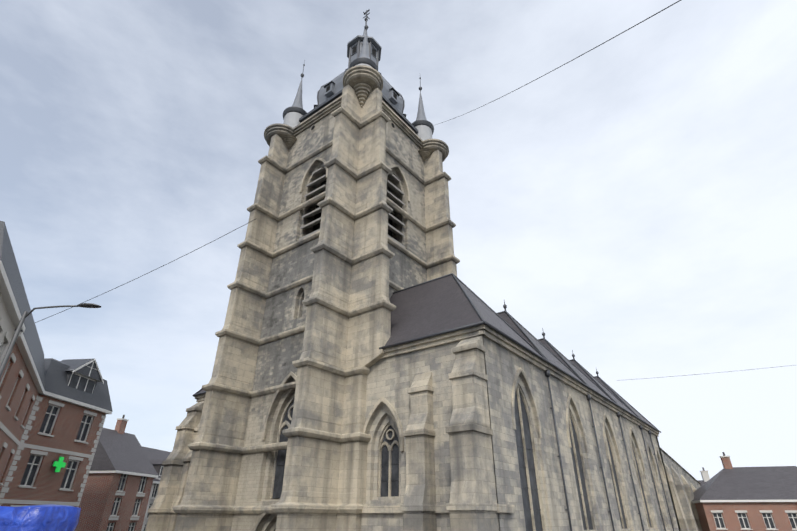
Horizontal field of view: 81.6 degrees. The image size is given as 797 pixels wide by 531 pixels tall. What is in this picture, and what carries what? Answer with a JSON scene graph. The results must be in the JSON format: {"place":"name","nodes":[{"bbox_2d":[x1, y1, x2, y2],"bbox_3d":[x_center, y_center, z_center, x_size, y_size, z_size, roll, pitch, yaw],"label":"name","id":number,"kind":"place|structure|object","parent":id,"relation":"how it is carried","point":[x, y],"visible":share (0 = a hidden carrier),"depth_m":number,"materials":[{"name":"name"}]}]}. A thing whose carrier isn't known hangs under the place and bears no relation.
{"place":"outdoors","nodes":[
{"label":"outdoors","id":0,"kind":"place"},
{"bbox_2d":[0,318,10,343],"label":"stone trim","id":1,"kind":"structure","parent":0,"point":[7,336],"depth_m":20.78,"materials":[{"name":"beige stone"}]},
{"bbox_2d":[0,260,25,351],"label":"cornice","id":2,"kind":"structure","parent":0,"point":[7,294],"depth_m":19.25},
{"bbox_2d":[0,221,25,327],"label":"roof","id":3,"kind":"structure","parent":2,"relation":"attached to","point":[8,260],"depth_m":19.04,"materials":[{"name":"grey"}]},
{"bbox_2d":[0,342,38,492],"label":"pharmacy walls","id":4,"kind":"structure","parent":0,"point":[12,425],"depth_m":26.78,"materials":[{"name":"red brick"}]},
{"bbox_2d":[0,353,37,496],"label":"stone trim","id":5,"kind":"structure","parent":4,"relation":"attached to","point":[6,431],"depth_m":28.13,"materials":[{"name":"grey stone"}]},
{"bbox_2d":[15,292,44,389],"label":"roof","id":6,"kind":"structure","parent":4,"relation":"on","point":[31,336],"depth_m":27.19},
{"bbox_2d":[0,331,44,479],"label":"window frames","id":7,"kind":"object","parent":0,"point":[22,345],"depth_m":25.75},
{"bbox_2d":[0,504,80,530],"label":"blue tarp pallet","id":8,"kind":"object","parent":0,"point":[50,517],"visible":1,"depth_m":7.92,"materials":[{"name":"plastic"}]},
{"bbox_2d":[0,394,105,506],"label":"pharmacy walls","id":9,"kind":"structure","parent":0,"point":[48,479],"depth_m":33.48,"materials":[{"name":"red brick"}]},
{"bbox_2d":[0,396,105,506],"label":"stone trim","id":10,"kind":"structure","parent":9,"relation":"attached to","point":[18,457],"depth_m":32.61,"materials":[{"name":"grey stone"}]},
{"bbox_2d":[52,456,65,472],"bbox_3d":[-24.719,14.408,33.427,0.300,1.080,1.080,-3,-29,7],"label":"pharmacy cross mount","id":11,"kind":"object","parent":9,"relation":"attached to","point":[55,466],"visible":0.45,"depth_m":33.15,"materials":[{"name":"green plastic"}]},
{"bbox_2d":[53,457,65,471],"bbox_3d":[-24.521,14.396,33.404,0.100,1.000,1.000,-3,-29,7],"label":"pharmacy cross","id":12,"kind":"object","parent":11,"relation":"attached to","point":[60,463],"visible":1,"depth_m":33.34,"materials":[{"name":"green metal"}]},
{"bbox_2d":[44,358,112,411],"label":"mansard roof","id":13,"kind":"structure","parent":9,"relation":"on","point":[58,374],"depth_m":35.72,"materials":[{"name":"grey tile"}]},
{"bbox_2d":[20,359,111,489],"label":"window frames","id":14,"kind":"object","parent":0,"point":[74,380],"depth_m":34.93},
{"bbox_2d":[75,420,153,530],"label":"house walls","id":15,"kind":"structure","parent":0,"point":[99,496],"depth_m":43.33,"materials":[{"name":"red brick"}]},
{"bbox_2d":[90,415,158,475],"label":"house roof","id":16,"kind":"object","parent":15,"relation":"on","point":[115,450],"visible":0.61,"depth_m":46.52,"materials":[{"name":"grey tile"}]},
{"bbox_2d":[106,474,144,530],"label":"house glass","id":17,"kind":"object","parent":15,"relation":"in","point":[121,488],"depth_m":44.61,"materials":[{"name":"black glass"}]},
{"bbox_2d":[108,418,144,519],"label":"window lintels","id":18,"kind":"structure","parent":15,"relation":"attached to","point":[122,493],"depth_m":44.75,"materials":[{"name":"grey stone"}]},
{"bbox_2d":[89,470,157,530],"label":"window frames","id":19,"kind":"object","parent":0,"point":[123,473],"visible":0.38,"depth_m":44.55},
{"bbox_2d":[144,467,162,530],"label":"house glass","id":20,"kind":"object","parent":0,"point":[155,493],"visible":0.06,"depth_m":49.29,"materials":[{"name":"black glass"}]},
{"bbox_2d":[145,466,162,529],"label":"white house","id":21,"kind":"structure","parent":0,"point":[156,482],"depth_m":49.08,"materials":[{"name":"white paint"}]},
{"bbox_2d":[231,113,426,530],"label":"tower walls","id":22,"kind":"structure","parent":0,"point":[285,311],"depth_m":32.43,"materials":[{"name":"grey stone"}]},
{"bbox_2d":[299,167,404,247],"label":"louvers","id":23,"kind":"object","parent":22,"relation":"in","point":[390,195],"visible":0.27,"depth_m":35.26,"materials":[{"name":"grey wood"}]},
{"bbox_2d":[299,9,417,133],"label":"tower roof","id":24,"kind":"structure","parent":22,"relation":"on","point":[331,91],"depth_m":41.48,"materials":[{"name":"grey metal"}]},
{"bbox_2d":[272,123,394,497],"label":"window openings","id":25,"kind":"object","parent":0,"point":[279,474],"depth_m":26.76,"materials":[{"name":"black"}]},
{"bbox_2d":[283,16,433,140],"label":"turrets","id":26,"kind":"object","parent":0,"point":[295,112],"depth_m":41.80,"materials":[{"name":"grey metal"}]},
{"bbox_2d":[0,0,796,479],"label":"sky","id":27,"kind":"structure","parent":0,"point":[632,203],"materials":[{"name":"white"}]},
{"bbox_2d":[35,0,792,380],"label":"overhead wires","id":28,"kind":"object","parent":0,"point":[453,118],"visible":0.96,"depth_m":28.93,"materials":[{"name":"black metal"}]},
{"bbox_2d":[193,273,673,530],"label":"church","id":29,"kind":"structure","parent":0,"point":[395,480],"depth_m":25.40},
{"bbox_2d":[361,336,680,530],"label":"church walls","id":30,"kind":"structure","parent":0,"point":[390,379],"depth_m":23.51,"materials":[{"name":"beige stone"}]},
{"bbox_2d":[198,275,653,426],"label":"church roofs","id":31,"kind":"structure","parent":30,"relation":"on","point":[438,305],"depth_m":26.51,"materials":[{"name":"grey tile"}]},
{"bbox_2d":[660,449,700,490],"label":"church annex","id":32,"kind":"object","parent":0,"point":[669,462],"visible":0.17,"depth_m":54.64,"materials":[{"name":"grey stone"}]},
{"bbox_2d":[697,467,705,485],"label":"house roof","id":33,"kind":"structure","parent":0,"point":[702,482],"depth_m":66.19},
{"bbox_2d":[701,472,709,481],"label":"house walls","id":34,"kind":"structure","parent":0,"point":[705,477],"depth_m":66.27,"materials":[{"name":"white paint"}]},
{"bbox_2d":[692,500,796,528],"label":"trim","id":35,"kind":"structure","parent":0,"point":[700,501],"depth_m":48.92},
{"bbox_3d":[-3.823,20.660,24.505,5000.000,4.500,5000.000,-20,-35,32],"label":"ground","id":36,"kind":"structure","parent":0,"visible":0},
{"bbox_2d":[141,484,154,530],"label":"house walls","id":37,"kind":"structure","parent":36,"relation":"on","point":[148,505],"depth_m":47.92,"materials":[{"name":"grey stone"}]},
{"bbox_2d":[142,446,170,481],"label":"house roof","id":38,"kind":"object","parent":37,"relation":"on","point":[156,457],"visible":0.21,"depth_m":52.92,"materials":[{"name":"grey tile"}]},
{"bbox_2d":[173,65,459,530],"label":"tower buttresses","id":39,"kind":"structure","parent":36,"relation":"on","point":[346,328],"depth_m":27.78,"materials":[{"name":"beige stone"}]},
{"bbox_2d":[145,324,701,530],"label":"buttresses","id":40,"kind":"structure","parent":36,"relation":"on","point":[472,505],"depth_m":21.32,"materials":[{"name":"beige stone"}]},
{"bbox_2d":[695,457,796,530],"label":"house walls","id":41,"kind":"structure","parent":36,"relation":"on","point":[781,520],"depth_m":49.09,"materials":[{"name":"red brick"}]},
{"bbox_2d":[692,452,796,500],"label":"house roof","id":42,"kind":"structure","parent":41,"relation":"on","point":[761,483],"depth_m":51.59,"materials":[{"name":"grey tile"}]},
{"bbox_2d":[710,456,796,529],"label":"window lintels","id":43,"kind":"structure","parent":41,"relation":"attached to","point":[761,511],"depth_m":48.80,"materials":[{"name":"grey stone"}]},
{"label":"street asphalt","id":44,"kind":"structure","parent":0,"visible":0},
{"bbox_2d":[0,293,14,365],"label":"pale walls","id":45,"kind":"structure","parent":44,"relation":"on","point":[7,321],"depth_m":20.68,"materials":[{"name":"beige paint"}]},
{"bbox_2d":[0,303,100,377],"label":"street lamp","id":46,"kind":"object","parent":44,"relation":"on","point":[17,332],"visible":1,"depth_m":16.41,"materials":[{"name":"grey metal"}]}
]}

